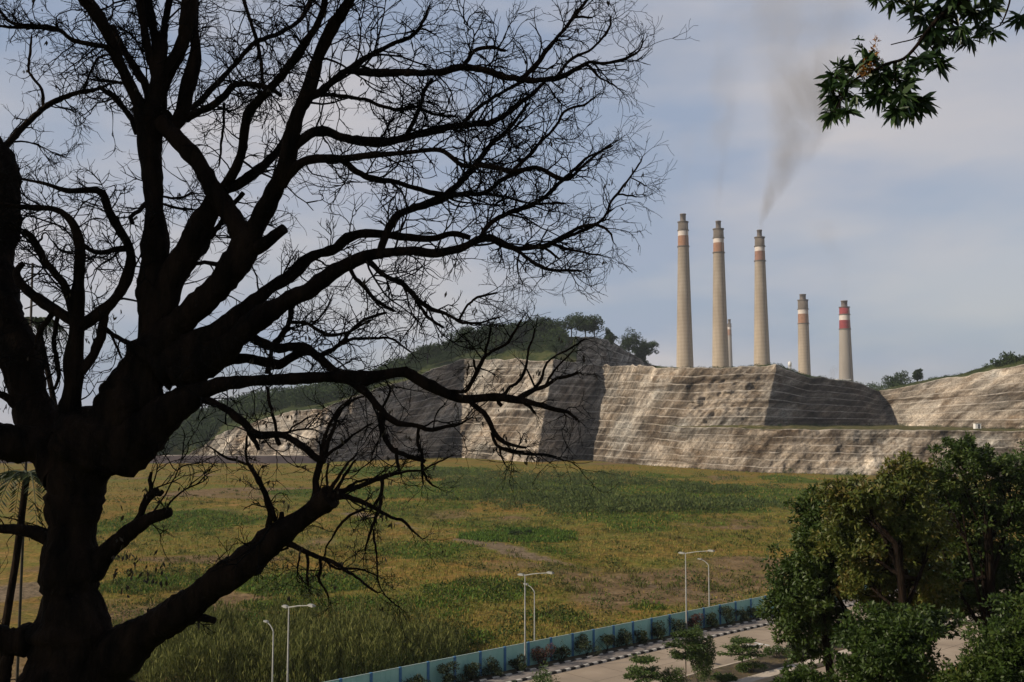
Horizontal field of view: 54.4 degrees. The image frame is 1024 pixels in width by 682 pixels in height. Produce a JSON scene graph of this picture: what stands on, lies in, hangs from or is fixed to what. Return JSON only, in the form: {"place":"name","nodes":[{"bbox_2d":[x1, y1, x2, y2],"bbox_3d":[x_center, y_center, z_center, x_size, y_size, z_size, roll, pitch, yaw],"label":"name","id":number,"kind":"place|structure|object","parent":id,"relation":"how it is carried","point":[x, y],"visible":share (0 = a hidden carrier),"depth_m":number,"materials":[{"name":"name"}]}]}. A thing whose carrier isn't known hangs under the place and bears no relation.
{"place":"outdoors","nodes":[
{"label":"outdoors","id":0,"kind":"place"},
{"bbox_2d":[0,455,326,462],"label":"embankment","id":1,"kind":"structure","parent":0,"point":[272,459],"depth_m":575.82,"materials":[{"name":"green plant"}]},
{"bbox_2d":[282,604,315,681],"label":"street lamp","id":2,"kind":"object","parent":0,"point":[288,607],"visible":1,"depth_m":82.87,"materials":[{"name":"metal"}]},
{"bbox_2d":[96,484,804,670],"bbox_3d":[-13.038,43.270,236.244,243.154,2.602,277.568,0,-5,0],"label":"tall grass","id":3,"kind":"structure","parent":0,"point":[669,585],"depth_m":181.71,"materials":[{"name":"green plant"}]},
{"bbox_2d":[0,457,1022,681],"bbox_3d":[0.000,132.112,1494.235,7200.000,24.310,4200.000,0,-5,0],"label":"ground","id":4,"kind":"structure","parent":0,"point":[30,584],"depth_m":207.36,"materials":[{"name":"green plant"}]},
{"bbox_2d":[0,470,44,659],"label":"palm","id":5,"kind":"object","parent":4,"relation":"on","point":[24,477],"visible":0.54,"depth_m":18.65,"materials":[{"name":"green plant"}]},
{"bbox_2d":[15,263,36,681],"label":"utility pole","id":6,"kind":"object","parent":4,"relation":"on","point":[22,557],"visible":0.45,"depth_m":19.69,"materials":[{"name":"brown wood"}]},
{"bbox_2d":[25,316,67,409],"bbox_3d":[-11.507,10.887,23.214,1.796,23.002,1.796,3,-5,-33],"label":"palm","id":7,"kind":"object","parent":4,"relation":"on","point":[49,380],"visible":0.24,"depth_m":23.94,"materials":[{"name":"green plant"}]},
{"bbox_2d":[263,620,273,681],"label":"side lamp","id":8,"kind":"object","parent":4,"relation":"on","point":[265,621],"visible":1,"depth_m":84.69,"materials":[{"name":"metal"}]},
{"bbox_2d":[113,591,472,681],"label":"tall reeds","id":9,"kind":"object","parent":4,"relation":"on","point":[339,644],"visible":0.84,"depth_m":95.49,"materials":[{"name":"green plant"}]},
{"bbox_2d":[0,0,697,681],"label":"bare tree","id":10,"kind":"object","parent":4,"relation":"on","point":[124,424],"visible":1,"depth_m":10.75,"materials":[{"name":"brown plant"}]},
{"bbox_2d":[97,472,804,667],"bbox_3d":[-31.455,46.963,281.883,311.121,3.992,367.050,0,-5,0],"label":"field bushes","id":11,"kind":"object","parent":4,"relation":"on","point":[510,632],"visible":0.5,"depth_m":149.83,"materials":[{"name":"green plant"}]},
{"bbox_2d":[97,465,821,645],"bbox_3d":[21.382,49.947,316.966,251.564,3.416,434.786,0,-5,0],"label":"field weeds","id":12,"kind":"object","parent":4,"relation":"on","point":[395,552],"visible":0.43,"depth_m":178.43,"materials":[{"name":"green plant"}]},
{"bbox_2d":[508,528,522,534],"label":"field bush","id":13,"kind":"object","parent":4,"relation":"on","point":[514,532],"visible":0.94,"depth_m":216.45,"materials":[{"name":"green plant"}]},
{"bbox_2d":[453,525,578,542],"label":"green patch","id":14,"kind":"object","parent":4,"relation":"on","point":[480,536],"visible":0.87,"depth_m":212.16,"materials":[{"name":"green plant"}]},
{"bbox_2d":[523,583,534,640],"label":"side lamp","id":15,"kind":"object","parent":4,"relation":"on","point":[534,609],"visible":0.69,"depth_m":104.20,"materials":[{"name":"metal"}]},
{"bbox_2d":[407,466,791,514],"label":"reed bed","id":16,"kind":"object","parent":4,"relation":"on","point":[606,501],"visible":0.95,"depth_m":314.18,"materials":[{"name":"green plant"}]},
{"bbox_2d":[325,564,933,681],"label":"boundary fence","id":17,"kind":"object","parent":4,"relation":"on","point":[427,670],"visible":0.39,"depth_m":101.82,"materials":[{"name":"teal metal"}]},
{"bbox_2d":[459,598,847,681],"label":"planting strip","id":18,"kind":"object","parent":4,"relation":"on","point":[581,655],"depth_m":106.33,"materials":[{"name":"soil"}]},
{"bbox_2d":[402,673,430,681],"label":"shrub","id":19,"kind":"object","parent":18,"relation":"on","point":[416,678],"visible":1,"depth_m":90.91,"materials":[{"name":"green plant"}]},
{"bbox_2d":[436,661,465,681],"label":"shrub","id":20,"kind":"object","parent":18,"relation":"on","point":[448,677],"visible":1,"depth_m":93.53,"materials":[{"name":"green plant"}]},
{"bbox_2d":[461,661,481,680],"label":"shrub","id":21,"kind":"object","parent":18,"relation":"on","point":[470,672],"visible":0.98,"depth_m":95.17,"materials":[{"name":"green plant"}]},
{"bbox_2d":[481,656,502,676],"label":"shrub","id":22,"kind":"object","parent":18,"relation":"on","point":[494,667],"visible":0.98,"depth_m":96.88,"materials":[{"name":"green plant"}]},
{"bbox_2d":[507,654,526,670],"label":"shrub","id":23,"kind":"object","parent":18,"relation":"on","point":[517,663],"visible":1,"depth_m":98.84,"materials":[{"name":"green plant"}]},
{"bbox_2d":[517,571,553,668],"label":"street lamp","id":24,"kind":"object","parent":18,"relation":"on","point":[524,575],"visible":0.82,"depth_m":100.04,"materials":[{"name":"metal"}]},
{"bbox_2d":[530,642,555,664],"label":"shrub","id":25,"kind":"object","parent":18,"relation":"on","point":[539,652],"visible":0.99,"depth_m":101.18,"materials":[{"name":"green plant"}]},
{"bbox_2d":[551,639,573,661],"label":"shrub","id":26,"kind":"object","parent":18,"relation":"on","point":[563,649],"visible":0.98,"depth_m":103.09,"materials":[{"name":"green plant"}]},
{"bbox_2d":[574,633,601,655],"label":"shrub","id":27,"kind":"object","parent":18,"relation":"on","point":[585,645],"visible":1,"depth_m":105.07,"materials":[{"name":"green plant"}]},
{"bbox_2d":[597,633,616,650],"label":"shrub","id":28,"kind":"object","parent":18,"relation":"on","point":[608,639],"visible":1,"depth_m":107.27,"materials":[{"name":"green plant"}]},
{"bbox_2d":[613,628,633,646],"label":"shrub","id":29,"kind":"object","parent":18,"relation":"on","point":[625,637],"visible":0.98,"depth_m":109.29,"materials":[{"name":"green plant"}]},
{"bbox_2d":[634,625,648,643],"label":"shrub","id":30,"kind":"object","parent":18,"relation":"on","point":[643,638],"visible":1,"depth_m":110.85,"materials":[{"name":"green plant"}]},
{"bbox_2d":[650,620,668,639],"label":"shrub","id":31,"kind":"object","parent":18,"relation":"on","point":[659,631],"visible":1,"depth_m":112.91,"materials":[{"name":"green plant"}]},
{"bbox_2d":[667,617,685,631],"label":"shrub","id":32,"kind":"object","parent":18,"relation":"on","point":[677,626],"visible":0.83,"depth_m":115.07,"materials":[{"name":"green plant"}]},
{"bbox_2d":[684,613,706,628],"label":"shrub","id":33,"kind":"object","parent":18,"relation":"on","point":[693,619],"visible":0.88,"depth_m":117.23,"materials":[{"name":"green plant"}]},
{"bbox_2d":[678,549,714,629],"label":"street lamp","id":34,"kind":"object","parent":18,"relation":"on","point":[709,550],"visible":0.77,"depth_m":116.45,"materials":[{"name":"metal"}]},
{"bbox_2d":[705,607,718,627],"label":"shrub","id":35,"kind":"object","parent":18,"relation":"on","point":[712,620],"visible":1,"depth_m":119.03,"materials":[{"name":"green plant"}]},
{"bbox_2d":[717,605,739,624],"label":"shrub","id":36,"kind":"object","parent":18,"relation":"on","point":[727,611],"visible":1,"depth_m":121.06,"materials":[{"name":"green plant"}]},
{"bbox_2d":[736,606,749,621],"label":"shrub","id":37,"kind":"object","parent":18,"relation":"on","point":[743,615],"visible":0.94,"depth_m":122.94,"materials":[{"name":"green plant"}]},
{"bbox_2d":[744,603,758,618],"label":"shrub","id":38,"kind":"object","parent":18,"relation":"on","point":[750,611],"visible":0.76,"depth_m":124.50,"materials":[{"name":"green plant"}]},
{"bbox_2d":[471,600,847,681],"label":"planter kerb","id":39,"kind":"structure","parent":4,"relation":"on","point":[610,652],"depth_m":105.90,"materials":[{"name":"grey concrete"}]},
{"bbox_2d":[676,213,693,367],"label":"chimney","id":40,"kind":"object","parent":4,"relation":"on","point":[684,340],"visible":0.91,"depth_m":1241.25,"materials":[{"name":"concrete"}]},
{"bbox_2d":[697,558,709,606],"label":"side lamp","id":41,"kind":"object","parent":4,"relation":"on","point":[708,581],"visible":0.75,"depth_m":123.16,"materials":[{"name":"metal"}]},
{"bbox_2d":[712,220,728,367],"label":"chimney","id":42,"kind":"object","parent":4,"relation":"on","point":[720,355],"visible":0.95,"depth_m":1213.10,"materials":[{"name":"concrete"}]},
{"bbox_2d":[727,319,732,366],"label":"chimney","id":43,"kind":"object","parent":4,"relation":"on","point":[729,326],"visible":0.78,"depth_m":2602.65,"materials":[{"name":"concrete"}]},
{"bbox_2d":[507,578,966,681],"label":"kerb","id":44,"kind":"structure","parent":4,"relation":"on","point":[625,656],"depth_m":104.69,"materials":[{"name":"white concrete"}]},
{"bbox_2d":[754,229,769,365],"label":"chimney","id":45,"kind":"object","parent":4,"relation":"on","point":[761,345],"visible":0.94,"depth_m":1181.10,"materials":[{"name":"concrete"}]},
{"bbox_2d":[783,468,794,474],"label":"field bush","id":46,"kind":"object","parent":4,"relation":"on","point":[790,470],"visible":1,"depth_m":452.87,"materials":[{"name":"green plant"}]},
{"bbox_2d":[772,659,833,681],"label":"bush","id":47,"kind":"object","parent":4,"relation":"on","point":[802,672],"visible":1,"depth_m":39.83,"materials":[{"name":"green plant"}]},
{"bbox_2d":[797,294,810,374],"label":"chimney","id":48,"kind":"object","parent":4,"relation":"on","point":[804,365],"visible":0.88,"depth_m":1498.90,"materials":[{"name":"concrete"}]},
{"bbox_2d":[753,483,861,681],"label":"broadleaf tree","id":49,"kind":"object","parent":4,"relation":"on","point":[806,606],"visible":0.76,"depth_m":50.53,"materials":[{"name":"green plant"}]},
{"bbox_2d":[839,300,853,381],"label":"chimney","id":50,"kind":"object","parent":4,"relation":"on","point":[845,360],"visible":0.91,"depth_m":1432.81,"materials":[{"name":"concrete"}]},
{"bbox_2d":[730,614,977,681],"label":"median wall","id":51,"kind":"structure","parent":4,"relation":"on","point":[767,676],"depth_m":96.69,"materials":[{"name":"grey concrete"}]},
{"bbox_2d":[807,450,963,616],"bbox_3d":[18.224,14.477,48.498,8.412,18.313,6.297,1,-5,-16],"label":"broadleaf tree","id":52,"kind":"object","parent":4,"relation":"on","point":[887,529],"visible":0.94,"depth_m":47.65,"materials":[{"name":"green plant"}]},
{"bbox_2d":[822,600,967,681],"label":"tree","id":53,"kind":"object","parent":4,"relation":"on","point":[891,641],"visible":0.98,"depth_m":38.59,"materials":[{"name":"green plant"}]},
{"bbox_2d":[814,0,1023,132],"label":"leafy tree","id":54,"kind":"object","parent":4,"relation":"on","point":[910,105],"visible":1,"depth_m":7.57,"materials":[{"name":"green plant"}]},
{"bbox_2d":[909,431,1023,638],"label":"broadleaf tree","id":55,"kind":"object","parent":4,"relation":"on","point":[984,565],"visible":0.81,"depth_m":55.47,"materials":[{"name":"green plant"}]},
{"bbox_2d":[932,591,1023,681],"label":"broadleaf tree","id":56,"kind":"object","parent":4,"relation":"on","point":[998,651],"visible":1,"depth_m":36.72,"materials":[{"name":"green plant"}]},
{"bbox_2d":[0,0,1023,424],"label":"sky","id":57,"kind":"structure","parent":0,"point":[920,229],"materials":[{"name":"blue"}]},
{"bbox_2d":[162,337,1023,454],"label":"hill","id":58,"kind":"structure","parent":0,"point":[424,369],"depth_m":664.20,"materials":[{"name":"green plant"}]},
{"bbox_2d":[157,322,569,454],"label":"forest","id":59,"kind":"object","parent":58,"relation":"on","point":[296,396],"visible":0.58,"depth_m":690.95,"materials":[{"name":"green plant"}]},
{"bbox_2d":[412,342,444,363],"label":"hilltop tree","id":60,"kind":"object","parent":58,"relation":"on","point":[435,350],"visible":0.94,"depth_m":698.71,"materials":[{"name":"green plant"}]},
{"bbox_2d":[446,325,486,350],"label":"hilltop tree","id":61,"kind":"object","parent":58,"relation":"on","point":[460,330],"visible":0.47,"depth_m":699.19,"materials":[{"name":"green plant"}]},
{"bbox_2d":[476,321,513,345],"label":"hilltop tree","id":62,"kind":"object","parent":58,"relation":"on","point":[496,332],"visible":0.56,"depth_m":699.13,"materials":[{"name":"green plant"}]},
{"bbox_2d":[499,319,531,340],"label":"hilltop tree","id":63,"kind":"object","parent":58,"relation":"on","point":[522,329],"visible":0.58,"depth_m":701.59,"materials":[{"name":"green plant"}]},
{"bbox_2d":[525,314,558,332],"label":"hilltop tree","id":64,"kind":"object","parent":58,"relation":"on","point":[548,322],"visible":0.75,"depth_m":686.69,"materials":[{"name":"green plant"}]},
{"bbox_2d":[554,312,591,336],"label":"hilltop tree","id":65,"kind":"object","parent":58,"relation":"on","point":[573,322],"visible":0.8,"depth_m":698.41,"materials":[{"name":"green plant"}]},
{"bbox_2d":[576,319,595,335],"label":"hilltop tree","id":66,"kind":"object","parent":58,"relation":"on","point":[591,327],"visible":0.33,"depth_m":706.40,"materials":[{"name":"green plant"}]},
{"bbox_2d":[584,314,604,336],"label":"hilltop tree","id":67,"kind":"object","parent":58,"relation":"on","point":[596,320],"visible":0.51,"depth_m":710.95,"materials":[{"name":"green plant"}]},
{"bbox_2d":[604,327,617,344],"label":"hilltop tree","id":68,"kind":"object","parent":58,"relation":"on","point":[610,337],"visible":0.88,"depth_m":738.29,"materials":[{"name":"green plant"}]},
{"bbox_2d":[617,327,644,351],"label":"hilltop tree","id":69,"kind":"object","parent":58,"relation":"on","point":[633,341],"visible":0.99,"depth_m":775.47,"materials":[{"name":"green plant"}]},
{"bbox_2d":[635,348,648,363],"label":"hilltop tree","id":70,"kind":"object","parent":58,"relation":"on","point":[639,354],"visible":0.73,"depth_m":785.41,"materials":[{"name":"green plant"}]},
{"bbox_2d":[631,339,658,356],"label":"hilltop tree","id":71,"kind":"object","parent":58,"relation":"on","point":[646,349],"visible":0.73,"depth_m":797.25,"materials":[{"name":"green plant"}]},
{"bbox_2d":[418,336,1023,474],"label":"scrub","id":72,"kind":"object","parent":58,"relation":"on","point":[915,382],"visible":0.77,"depth_m":557.39,"materials":[{"name":"green plant"}]},
{"bbox_2d":[860,381,885,389],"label":"tree line","id":73,"kind":"object","parent":58,"relation":"on","point":[873,385],"visible":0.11,"depth_m":803.90,"materials":[{"name":"green plant"}]},
{"bbox_2d":[881,370,914,388],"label":"hilltop tree","id":74,"kind":"object","parent":58,"relation":"on","point":[897,379],"visible":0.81,"depth_m":758.07,"materials":[{"name":"green plant"}]},
{"bbox_2d":[912,368,923,380],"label":"hilltop tree","id":75,"kind":"object","parent":58,"relation":"on","point":[917,375],"visible":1,"depth_m":698.62,"materials":[{"name":"green plant"}]},
{"bbox_2d":[990,351,1023,368],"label":"hilltop tree","id":76,"kind":"object","parent":58,"relation":"on","point":[1009,358],"visible":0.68,"depth_m":532.61,"materials":[{"name":"green plant"}]},
{"bbox_2d":[558,336,652,365],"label":"hill","id":77,"kind":"structure","parent":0,"point":[619,356],"depth_m":722.02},
{"bbox_2d":[189,358,1023,477],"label":"quarry cliff","id":78,"kind":"structure","parent":0,"point":[709,418],"depth_m":565.53,"materials":[{"name":"beige stone"}]},
{"bbox_2d":[973,423,981,428],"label":"hut","id":79,"kind":"object","parent":78,"relation":"on","point":[976,425],"visible":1,"depth_m":467.19,"materials":[{"name":"concrete"}]},
{"bbox_2d":[480,589,897,681],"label":"pavement","id":80,"kind":"structure","parent":0,"point":[602,657],"depth_m":105.26,"materials":[{"name":"grey concrete"}]},
{"bbox_2d":[521,577,1019,681],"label":"road","id":81,"kind":"structure","parent":0,"point":[600,672],"depth_m":102.36,"materials":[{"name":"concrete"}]},
{"bbox_2d":[679,648,790,677],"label":"median kerb","id":82,"kind":"structure","parent":81,"relation":"on","point":[722,666],"depth_m":100.73,"materials":[{"name":"grey concrete"}]},
{"bbox_2d":[532,629,972,681],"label":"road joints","id":83,"kind":"object","parent":81,"relation":"on","point":[721,650],"visible":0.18,"depth_m":102.35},
{"bbox_2d":[675,607,977,681],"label":"median","id":84,"kind":"object","parent":81,"relation":"on","point":[775,663],"depth_m":100.00,"materials":[{"name":"soil"}]},
{"bbox_2d":[530,660,559,681],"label":"bush","id":85,"kind":"object","parent":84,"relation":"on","point":[539,678],"visible":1,"depth_m":79.88,"materials":[{"name":"green plant"}]},
{"bbox_2d":[622,653,666,681],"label":"young tree","id":86,"kind":"object","parent":84,"relation":"on","point":[636,672],"visible":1,"depth_m":87.16,"materials":[{"name":"green plant"}]},
{"bbox_2d":[659,666,690,681],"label":"bush","id":87,"kind":"object","parent":84,"relation":"on","point":[672,675],"visible":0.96,"depth_m":87.46,"materials":[{"name":"green plant"}]},
{"bbox_2d":[662,629,707,681],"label":"young tree","id":88,"kind":"object","parent":84,"relation":"on","point":[676,654],"visible":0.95,"depth_m":91.50,"materials":[{"name":"green plant"}]},
{"bbox_2d":[684,622,717,681],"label":"bush","id":89,"kind":"object","parent":84,"relation":"on","point":[704,663],"visible":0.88,"depth_m":91.69,"materials":[{"name":"green plant"}]},
{"bbox_2d":[709,672,737,681],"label":"median plant","id":90,"kind":"object","parent":84,"relation":"on","point":[719,676],"visible":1,"depth_m":94.06,"materials":[{"name":"green plant"}]},
{"bbox_2d":[716,634,769,662],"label":"young tree","id":91,"kind":"object","parent":84,"relation":"on","point":[747,652],"visible":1,"depth_m":98.64,"materials":[{"name":"green plant"}]},
{"bbox_2d":[735,660,768,672],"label":"median plant","id":92,"kind":"object","parent":84,"relation":"on","point":[745,667],"visible":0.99,"depth_m":98.04,"materials":[{"name":"green plant"}]},
{"bbox_2d":[686,649,840,681],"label":"median weeds","id":93,"kind":"object","parent":84,"relation":"on","point":[741,670],"visible":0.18,"depth_m":99.16,"materials":[{"name":"green plant"}]},
{"bbox_2d":[762,644,791,657],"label":"median plant","id":94,"kind":"object","parent":84,"relation":"on","point":[769,650],"visible":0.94,"depth_m":103.83,"materials":[{"name":"green plant"}]},
{"bbox_2d":[785,643,803,653],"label":"median plant","id":95,"kind":"object","parent":84,"relation":"on","point":[788,646],"visible":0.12,"depth_m":105.84,"materials":[{"name":"green plant"}]},
{"bbox_2d":[806,615,1020,680],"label":"service road","id":96,"kind":"structure","parent":0,"point":[956,642],"depth_m":109.07,"materials":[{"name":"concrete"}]}
]}

